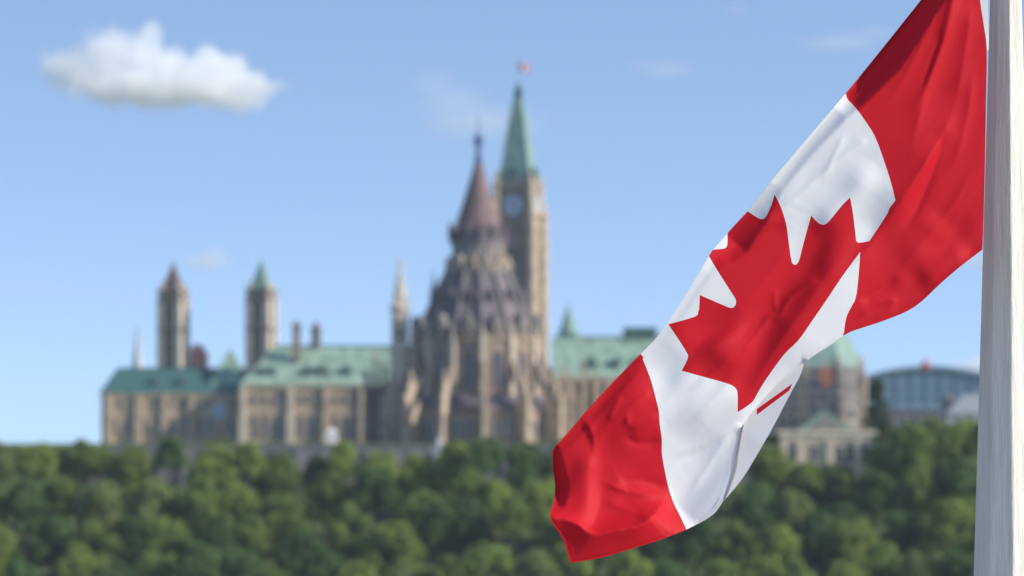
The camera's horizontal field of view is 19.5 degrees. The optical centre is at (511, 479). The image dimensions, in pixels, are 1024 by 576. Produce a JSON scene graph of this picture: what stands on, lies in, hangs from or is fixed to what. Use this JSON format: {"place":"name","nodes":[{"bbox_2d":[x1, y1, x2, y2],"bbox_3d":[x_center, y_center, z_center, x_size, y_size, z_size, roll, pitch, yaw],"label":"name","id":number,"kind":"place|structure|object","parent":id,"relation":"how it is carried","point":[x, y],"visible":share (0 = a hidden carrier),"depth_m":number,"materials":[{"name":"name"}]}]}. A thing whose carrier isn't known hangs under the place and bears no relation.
{"place":"outdoors","nodes":[
{"label":"outdoors","id":0,"kind":"place"},
{"bbox_2d":[0,443,970,575],"bbox_3d":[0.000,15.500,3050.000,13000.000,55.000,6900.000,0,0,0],"label":"ground","id":1,"kind":"structure","parent":0,"point":[528,538],"depth_m":655.10,"materials":[{"name":"plant"}]},
{"bbox_2d":[0,441,16,483],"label":"broadleaf tree","id":2,"kind":"object","parent":1,"relation":"on","point":[7,466],"visible":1,"depth_m":646.61,"materials":[{"name":"green plant"}]},
{"bbox_2d":[0,524,26,563],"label":"broadleaf tree","id":3,"kind":"object","parent":1,"relation":"on","point":[8,545],"visible":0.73,"depth_m":615.50,"materials":[{"name":"green plant"}]},
{"bbox_2d":[3,556,37,575],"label":"broadleaf tree","id":4,"kind":"object","parent":1,"relation":"on","point":[14,566],"visible":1,"depth_m":598.43,"materials":[{"name":"green plant"}]},
{"bbox_2d":[5,477,48,563],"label":"broadleaf tree","id":5,"kind":"object","parent":1,"relation":"on","point":[25,499],"visible":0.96,"depth_m":629.49,"materials":[{"name":"green plant"}]},
{"bbox_2d":[13,441,59,486],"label":"broadleaf tree","id":6,"kind":"object","parent":1,"relation":"on","point":[36,462],"visible":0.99,"depth_m":648.86,"materials":[{"name":"green plant"}]},
{"bbox_2d":[26,513,74,575],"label":"broadleaf tree","id":7,"kind":"object","parent":1,"relation":"on","point":[52,534],"visible":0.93,"depth_m":616.43,"materials":[{"name":"green plant"}]},
{"bbox_2d":[44,478,81,546],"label":"broadleaf tree","id":8,"kind":"object","parent":1,"relation":"on","point":[61,491],"visible":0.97,"depth_m":631.92,"materials":[{"name":"green plant"}]},
{"bbox_2d":[55,438,98,509],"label":"broadleaf tree","id":9,"kind":"object","parent":1,"relation":"on","point":[79,449],"visible":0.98,"depth_m":654.12,"materials":[{"name":"green plant"}]},
{"bbox_2d":[55,548,107,575],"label":"broadleaf tree","id":10,"kind":"object","parent":1,"relation":"on","point":[81,562],"visible":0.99,"depth_m":589.31,"materials":[{"name":"green plant"}]},
{"bbox_2d":[62,518,122,562],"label":"broadleaf tree","id":11,"kind":"object","parent":1,"relation":"on","point":[89,536],"visible":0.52,"depth_m":614.42,"materials":[{"name":"green plant"}]},
{"bbox_2d":[73,443,116,486],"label":"broadleaf tree","id":12,"kind":"object","parent":1,"relation":"on","point":[102,456],"visible":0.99,"depth_m":654.46,"materials":[{"name":"green plant"}]},
{"bbox_2d":[69,478,136,533],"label":"broadleaf tree","id":13,"kind":"object","parent":1,"relation":"on","point":[108,503],"visible":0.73,"depth_m":628.61,"materials":[{"name":"green plant"}]},
{"bbox_2d":[89,559,137,575],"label":"broadleaf tree","id":14,"kind":"object","parent":1,"relation":"on","point":[115,568],"visible":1,"depth_m":590.75,"materials":[{"name":"green plant"}]},
{"bbox_2d":[108,514,152,564],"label":"broadleaf tree","id":15,"kind":"object","parent":1,"relation":"on","point":[130,530],"visible":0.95,"depth_m":617.26,"materials":[{"name":"green plant"}]},
{"bbox_2d":[106,446,157,512],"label":"broadleaf tree","id":16,"kind":"object","parent":1,"relation":"on","point":[132,467],"visible":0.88,"depth_m":653.15,"materials":[{"name":"green plant"}]},
{"bbox_2d":[133,548,180,575],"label":"broadleaf tree","id":17,"kind":"object","parent":1,"relation":"on","point":[155,563],"visible":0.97,"depth_m":597.49,"materials":[{"name":"green plant"}]},
{"bbox_2d":[131,474,183,525],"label":"broadleaf tree","id":18,"kind":"object","parent":1,"relation":"on","point":[153,497],"visible":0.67,"depth_m":628.46,"materials":[{"name":"green plant"}]},
{"bbox_2d":[140,515,193,565],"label":"broadleaf tree","id":19,"kind":"object","parent":1,"relation":"on","point":[164,535],"visible":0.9,"depth_m":616.68,"materials":[{"name":"green plant"}]},
{"bbox_2d":[151,435,190,490],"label":"broadleaf tree","id":20,"kind":"object","parent":1,"relation":"on","point":[169,448],"visible":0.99,"depth_m":655.71,"materials":[{"name":"green plant"}]},
{"bbox_2d":[99,348,246,442],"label":"stone wing","id":21,"kind":"structure","parent":1,"relation":"on","point":[156,405],"depth_m":764.00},
{"bbox_2d":[157,261,189,367],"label":"slim tower","id":22,"kind":"structure","parent":1,"relation":"on","point":[173,324],"depth_m":792.51,"materials":[{"name":"stone"}]},
{"bbox_2d":[175,540,226,575],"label":"broadleaf tree","id":23,"kind":"object","parent":1,"relation":"on","point":[196,558],"visible":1,"depth_m":591.86,"materials":[{"name":"green plant"}]},
{"bbox_2d":[175,474,236,535],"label":"broadleaf tree","id":24,"kind":"object","parent":1,"relation":"on","point":[197,501],"visible":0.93,"depth_m":627.78,"materials":[{"name":"green plant"}]},
{"bbox_2d":[182,442,244,489],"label":"broadleaf tree","id":25,"kind":"object","parent":1,"relation":"on","point":[215,465],"visible":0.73,"depth_m":646.93,"materials":[{"name":"green plant"}]},
{"bbox_2d":[197,513,242,568],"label":"broadleaf tree","id":26,"kind":"object","parent":1,"relation":"on","point":[216,530],"visible":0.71,"depth_m":608.58,"materials":[{"name":"green plant"}]},
{"bbox_2d":[211,476,260,530],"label":"broadleaf tree","id":27,"kind":"object","parent":1,"relation":"on","point":[242,503],"visible":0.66,"depth_m":635.61,"materials":[{"name":"green plant"}]},
{"bbox_2d":[219,547,267,575],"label":"broadleaf tree","id":28,"kind":"object","parent":1,"relation":"on","point":[241,563],"visible":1,"depth_m":594.07,"materials":[{"name":"green plant"}]},
{"bbox_2d":[230,442,268,489],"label":"broadleaf tree","id":29,"kind":"object","parent":1,"relation":"on","point":[249,458],"visible":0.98,"depth_m":646.91,"materials":[{"name":"green plant"}]},
{"bbox_2d":[230,513,275,567],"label":"broadleaf tree","id":30,"kind":"object","parent":1,"relation":"on","point":[249,536],"visible":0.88,"depth_m":616.70,"materials":[{"name":"green plant"}]},
{"bbox_2d":[245,259,277,375],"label":"slim tower","id":31,"kind":"structure","parent":1,"relation":"on","point":[261,319],"depth_m":787.50,"materials":[{"name":"stone"}]},
{"bbox_2d":[245,451,305,506],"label":"broadleaf tree","id":32,"kind":"object","parent":1,"relation":"on","point":[280,472],"visible":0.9,"depth_m":650.54,"materials":[{"name":"green plant"}]},
{"bbox_2d":[257,492,311,545],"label":"broadleaf tree","id":33,"kind":"object","parent":1,"relation":"on","point":[284,514],"visible":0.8,"depth_m":629.52,"materials":[{"name":"green plant"}]},
{"bbox_2d":[270,527,325,569],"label":"broadleaf tree","id":34,"kind":"object","parent":1,"relation":"on","point":[294,542],"visible":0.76,"depth_m":610.45,"materials":[{"name":"green plant"}]},
{"bbox_2d":[239,320,390,442],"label":"stone wing","id":35,"kind":"structure","parent":1,"relation":"on","point":[296,392],"depth_m":755.00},
{"bbox_2d":[302,453,340,516],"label":"broadleaf tree","id":36,"kind":"object","parent":1,"relation":"on","point":[314,465],"visible":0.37,"depth_m":653.16,"materials":[{"name":"green plant"}]},
{"bbox_2d":[304,546,346,575],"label":"broadleaf tree","id":37,"kind":"object","parent":1,"relation":"on","point":[326,562],"visible":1,"depth_m":590.79,"materials":[{"name":"green plant"}]},
{"bbox_2d":[303,469,349,547],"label":"broadleaf tree","id":38,"kind":"object","parent":1,"relation":"on","point":[331,492],"visible":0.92,"depth_m":634.92,"materials":[{"name":"green plant"}]},
{"bbox_2d":[325,440,357,486],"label":"broadleaf tree","id":39,"kind":"object","parent":1,"relation":"on","point":[342,454],"visible":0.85,"depth_m":651.60,"materials":[{"name":"green plant"}]},
{"bbox_2d":[325,500,373,562],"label":"broadleaf tree","id":40,"kind":"object","parent":1,"relation":"on","point":[345,521],"visible":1,"depth_m":617.51,"materials":[{"name":"green plant"}]},
{"bbox_2d":[339,559,380,575],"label":"broadleaf tree","id":41,"kind":"object","parent":1,"relation":"on","point":[360,567],"visible":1,"depth_m":592.12,"materials":[{"name":"green plant"}]},
{"bbox_2d":[346,464,400,540],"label":"broadleaf tree","id":42,"kind":"object","parent":1,"relation":"on","point":[365,495],"visible":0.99,"depth_m":634.52,"materials":[{"name":"green plant"}]},
{"bbox_2d":[364,349,386,442],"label":"corridor building","id":43,"kind":"structure","parent":1,"relation":"on","point":[373,393],"depth_m":719.90,"materials":[{"name":"grey stone"}]},
{"bbox_2d":[358,449,398,519],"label":"broadleaf tree","id":44,"kind":"object","parent":1,"relation":"on","point":[376,460],"visible":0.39,"depth_m":653.52,"materials":[{"name":"green plant"}]},
{"bbox_2d":[358,520,426,575],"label":"broadleaf tree","id":45,"kind":"object","parent":1,"relation":"on","point":[399,543],"visible":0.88,"depth_m":610.71,"materials":[{"name":"green plant"}]},
{"bbox_2d":[396,452,438,495],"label":"broadleaf tree","id":46,"kind":"object","parent":1,"relation":"on","point":[416,472],"visible":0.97,"depth_m":654.84,"materials":[{"name":"green plant"}]},
{"bbox_2d":[394,489,442,563],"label":"broadleaf tree","id":47,"kind":"object","parent":1,"relation":"on","point":[410,508],"visible":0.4,"depth_m":628.68,"materials":[{"name":"green plant"}]},
{"bbox_2d":[80,445,768,487],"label":"retaining wall","id":48,"kind":"structure","parent":1,"relation":"on","point":[301,455],"depth_m":666.30,"materials":[{"name":"grey stone"}]},
{"bbox_2d":[414,499,459,567],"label":"broadleaf tree","id":49,"kind":"object","parent":1,"relation":"on","point":[439,518],"visible":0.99,"depth_m":614.40,"materials":[{"name":"green plant"}]},
{"bbox_2d":[416,553,471,575],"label":"broadleaf tree","id":50,"kind":"object","parent":1,"relation":"on","point":[446,565],"visible":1,"depth_m":589.68,"materials":[{"name":"green plant"}]},
{"bbox_2d":[429,440,472,496],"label":"broadleaf tree","id":51,"kind":"object","parent":1,"relation":"on","point":[450,458],"visible":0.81,"depth_m":652.30,"materials":[{"name":"green plant"}]},
{"bbox_2d":[445,463,484,553],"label":"broadleaf tree","id":52,"kind":"object","parent":1,"relation":"on","point":[470,482],"visible":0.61,"depth_m":630.11,"materials":[{"name":"green plant"}]},
{"bbox_2d":[440,493,492,561],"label":"broadleaf tree","id":53,"kind":"object","parent":1,"relation":"on","point":[470,528],"visible":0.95,"depth_m":615.89,"materials":[{"name":"green plant"}]},
{"bbox_2d":[380,114,577,442],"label":"round gothic building","id":54,"kind":"structure","parent":1,"relation":"on","point":[469,363],"depth_m":688.88,"materials":[{"name":"stone"}]},
{"bbox_2d":[459,348,476,388],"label":"window","id":55,"kind":"structure","parent":54,"relation":"in","point":[467,363],"depth_m":685.06,"materials":[{"name":"grey glass"}]},
{"bbox_2d":[489,347,505,388],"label":"window","id":56,"kind":"structure","parent":54,"relation":"in","point":[497,363],"depth_m":685.56,"materials":[{"name":"grey glass"}]},
{"bbox_2d":[463,435,504,505],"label":"broadleaf tree","id":57,"kind":"object","parent":1,"relation":"on","point":[483,461],"visible":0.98,"depth_m":645.77,"materials":[{"name":"green plant"}]},
{"bbox_2d":[459,542,514,575],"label":"broadleaf tree","id":58,"kind":"object","parent":1,"relation":"on","point":[483,559],"visible":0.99,"depth_m":593.16,"materials":[{"name":"green plant"}]},
{"bbox_2d":[477,478,512,543],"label":"broadleaf tree","id":59,"kind":"object","parent":1,"relation":"on","point":[494,494],"visible":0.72,"depth_m":628.18,"materials":[{"name":"green plant"}]},
{"bbox_2d":[490,495,534,559],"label":"broadleaf tree","id":60,"kind":"object","parent":1,"relation":"on","point":[516,516],"visible":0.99,"depth_m":611.86,"materials":[{"name":"green plant"}]},
{"bbox_2d":[492,55,549,364],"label":"clock tower","id":61,"kind":"structure","parent":1,"relation":"on","point":[518,191],"depth_m":800.80,"materials":[{"name":"stone"}]},
{"bbox_2d":[502,440,547,501],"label":"broadleaf tree","id":62,"kind":"object","parent":1,"relation":"on","point":[526,459],"visible":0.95,"depth_m":648.92,"materials":[{"name":"green plant"}]},
{"bbox_2d":[502,545,566,575],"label":"broadleaf tree","id":63,"kind":"object","parent":1,"relation":"on","point":[538,562],"visible":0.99,"depth_m":595.81,"materials":[{"name":"green plant"}]},
{"bbox_2d":[522,476,554,538],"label":"broadleaf tree","id":64,"kind":"object","parent":1,"relation":"on","point":[539,501],"visible":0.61,"depth_m":629.68,"materials":[{"name":"green plant"}]},
{"bbox_2d":[536,520,565,556],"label":"broadleaf tree","id":65,"kind":"object","parent":1,"relation":"on","point":[553,540],"visible":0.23,"depth_m":613.22,"materials":[{"name":"green plant"}]},
{"bbox_2d":[553,542,596,575],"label":"broadleaf tree","id":66,"kind":"object","parent":1,"relation":"on","point":[581,568],"visible":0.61,"depth_m":598.56,"materials":[{"name":"green plant"}]},
{"bbox_2d":[559,359,600,419],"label":"corridor building","id":67,"kind":"structure","parent":1,"relation":"on","point":[586,392],"depth_m":724.50,"materials":[{"name":"stone"}]},
{"bbox_2d":[552,303,657,394],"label":"stone wing","id":68,"kind":"structure","parent":1,"relation":"on","point":[612,358],"depth_m":769.59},
{"bbox_2d":[606,549,656,575],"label":"broadleaf tree","id":69,"kind":"object","parent":1,"relation":"on","point":[625,563],"visible":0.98,"depth_m":595.67,"materials":[{"name":"green plant"}]},
{"bbox_2d":[632,535,677,574],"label":"broadleaf tree","id":70,"kind":"object","parent":1,"relation":"on","point":[652,548],"visible":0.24,"depth_m":611.43,"materials":[{"name":"green plant"}]},
{"bbox_2d":[668,517,719,575],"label":"broadleaf tree","id":71,"kind":"object","parent":1,"relation":"on","point":[689,542],"visible":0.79,"depth_m":611.45,"materials":[{"name":"green plant"}]},
{"bbox_2d":[703,557,739,575],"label":"broadleaf tree","id":72,"kind":"object","parent":1,"relation":"on","point":[720,566],"visible":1,"depth_m":591.45,"materials":[{"name":"green plant"}]},
{"bbox_2d":[714,519,755,570],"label":"broadleaf tree","id":73,"kind":"object","parent":1,"relation":"on","point":[734,539],"visible":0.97,"depth_m":611.68,"materials":[{"name":"green plant"}]},
{"bbox_2d":[729,479,780,544],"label":"broadleaf tree","id":74,"kind":"object","parent":1,"relation":"on","point":[753,508],"visible":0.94,"depth_m":632.88,"materials":[{"name":"green plant"}]},
{"bbox_2d":[734,557,782,575],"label":"broadleaf tree","id":75,"kind":"object","parent":1,"relation":"on","point":[759,566],"visible":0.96,"depth_m":598.03,"materials":[{"name":"green plant"}]},
{"bbox_2d":[743,522,800,572],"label":"broadleaf tree","id":76,"kind":"object","parent":1,"relation":"on","point":[777,545],"visible":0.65,"depth_m":609.00,"materials":[{"name":"green plant"}]},
{"bbox_2d":[748,446,795,494],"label":"broadleaf tree","id":77,"kind":"object","parent":1,"relation":"on","point":[769,464],"visible":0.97,"depth_m":653.49,"materials":[{"name":"green plant"}]},
{"bbox_2d":[767,554,816,575],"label":"broadleaf tree","id":78,"kind":"object","parent":1,"relation":"on","point":[794,566],"visible":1,"depth_m":591.16,"materials":[{"name":"green plant"}]},
{"bbox_2d":[769,488,815,536],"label":"broadleaf tree","id":79,"kind":"object","parent":1,"relation":"on","point":[793,504],"visible":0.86,"depth_m":632.10,"materials":[{"name":"green plant"}]},
{"bbox_2d":[788,462,830,508],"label":"broadleaf tree","id":80,"kind":"object","parent":1,"relation":"on","point":[806,479],"visible":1,"depth_m":651.31,"materials":[{"name":"green plant"}]},
{"bbox_2d":[796,508,839,575],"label":"broadleaf tree","id":81,"kind":"object","parent":1,"relation":"on","point":[817,529],"visible":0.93,"depth_m":614.26,"materials":[{"name":"green plant"}]},
{"bbox_2d":[777,367,859,445],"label":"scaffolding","id":82,"kind":"object","parent":1,"relation":"on","point":[828,403],"visible":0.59,"depth_m":708.85,"materials":[{"name":"metal"}]},
{"bbox_2d":[769,334,870,445],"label":"domed building","id":83,"kind":"structure","parent":1,"relation":"on","point":[841,352],"depth_m":713.25,"materials":[{"name":"grey stone"}]},
{"bbox_2d":[772,410,877,475],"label":"stone pavilion","id":84,"kind":"structure","parent":1,"relation":"on","point":[822,437],"depth_m":691.92,"materials":[{"name":"beige stone"}]},
{"bbox_2d":[811,463,857,503],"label":"broadleaf tree","id":85,"kind":"object","parent":1,"relation":"on","point":[842,478],"visible":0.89,"depth_m":651.80,"materials":[{"name":"green plant"}]},
{"bbox_2d":[819,501,861,538],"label":"broadleaf tree","id":86,"kind":"object","parent":1,"relation":"on","point":[841,511],"visible":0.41,"depth_m":627.69,"materials":[{"name":"green plant"}]},
{"bbox_2d":[827,559,869,575],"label":"broadleaf tree","id":87,"kind":"object","parent":1,"relation":"on","point":[841,567],"visible":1,"depth_m":593.38,"materials":[{"name":"green plant"}]},
{"bbox_2d":[832,517,878,569],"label":"broadleaf tree","id":88,"kind":"object","parent":1,"relation":"on","point":[855,540],"visible":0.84,"depth_m":610.74,"materials":[{"name":"green plant"}]},
{"bbox_2d":[848,468,896,532],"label":"broadleaf tree","id":89,"kind":"object","parent":1,"relation":"on","point":[872,488],"visible":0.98,"depth_m":631.70,"materials":[{"name":"green plant"}]},
{"bbox_2d":[862,378,892,444],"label":"poplar tree","id":90,"kind":"object","parent":1,"relation":"on","point":[876,387],"visible":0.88,"depth_m":704.42,"materials":[{"name":"green plant"}]},
{"bbox_2d":[859,443,901,490],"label":"broadleaf tree","id":91,"kind":"object","parent":1,"relation":"on","point":[878,459],"visible":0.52,"depth_m":654.73,"materials":[{"name":"green plant"}]},
{"bbox_2d":[858,539,903,575],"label":"broadleaf tree","id":92,"kind":"object","parent":1,"relation":"on","point":[885,562],"visible":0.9,"depth_m":597.57,"materials":[{"name":"green plant"}]},
{"bbox_2d":[876,509,932,557],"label":"broadleaf tree","id":93,"kind":"object","parent":1,"relation":"on","point":[902,531],"visible":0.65,"depth_m":618.32,"materials":[{"name":"green plant"}]},
{"bbox_2d":[872,410,941,443],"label":"building","id":94,"kind":"structure","parent":1,"relation":"on","point":[899,417],"depth_m":900.00,"materials":[{"name":"grey stone"}]},
{"bbox_2d":[885,421,935,514],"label":"broadleaf tree","id":95,"kind":"object","parent":1,"relation":"on","point":[908,442],"visible":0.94,"depth_m":647.80,"materials":[{"name":"green plant"}]},
{"bbox_2d":[889,549,943,575],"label":"broadleaf tree","id":96,"kind":"object","parent":1,"relation":"on","point":[912,564],"visible":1,"depth_m":590.65,"materials":[{"name":"green plant"}]},
{"bbox_2d":[899,464,940,531],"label":"broadleaf tree","id":97,"kind":"object","parent":1,"relation":"on","point":[919,487],"visible":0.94,"depth_m":629.77,"materials":[{"name":"green plant"}]},
{"bbox_2d":[867,358,978,409],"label":"glass hall","id":98,"kind":"structure","parent":1,"relation":"on","point":[925,385],"depth_m":1000.00,"materials":[{"name":"blue glass"}]},
{"bbox_2d":[913,496,975,569],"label":"broadleaf tree","id":99,"kind":"object","parent":1,"relation":"on","point":[940,517],"visible":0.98,"depth_m":612.90,"materials":[{"name":"green plant"}]},
{"bbox_2d":[930,424,971,479],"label":"broadleaf tree","id":100,"kind":"object","parent":1,"relation":"on","point":[951,443],"visible":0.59,"depth_m":652.30,"materials":[{"name":"green plant"}]},
{"bbox_2d":[932,456,976,501],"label":"broadleaf tree","id":101,"kind":"object","parent":1,"relation":"on","point":[957,477],"visible":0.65,"depth_m":627.90,"materials":[{"name":"green plant"}]},
{"bbox_2d":[937,546,973,575],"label":"broadleaf tree","id":102,"kind":"object","parent":1,"relation":"on","point":[954,562],"visible":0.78,"depth_m":589.02,"materials":[{"name":"green plant"}]},
{"bbox_2d":[939,391,978,425],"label":"gabled building","id":103,"kind":"structure","parent":1,"relation":"on","point":[958,407],"depth_m":859.92,"materials":[{"name":"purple stone"}]},
{"bbox_2d":[950,494,975,555],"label":"broadleaf tree","id":104,"kind":"object","parent":1,"relation":"on","point":[967,539],"visible":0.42,"depth_m":615.77,"materials":[{"name":"green plant"}]},
{"bbox_2d":[974,0,1023,575],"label":"flagpole","id":105,"kind":"object","parent":1,"relation":"on","point":[999,534],"visible":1,"depth_m":9.14,"materials":[{"name":"metal"}]},
{"bbox_2d":[550,0,988,562],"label":"flag","id":106,"kind":"object","parent":105,"relation":"attached to","point":[866,208],"visible":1,"depth_m":8.90,"materials":[{"name":"red fabric"}]},
{"bbox_2d":[0,0,1023,442],"label":"sky","id":107,"kind":"structure","parent":0,"point":[326,143],"materials":[{"name":"blue"}]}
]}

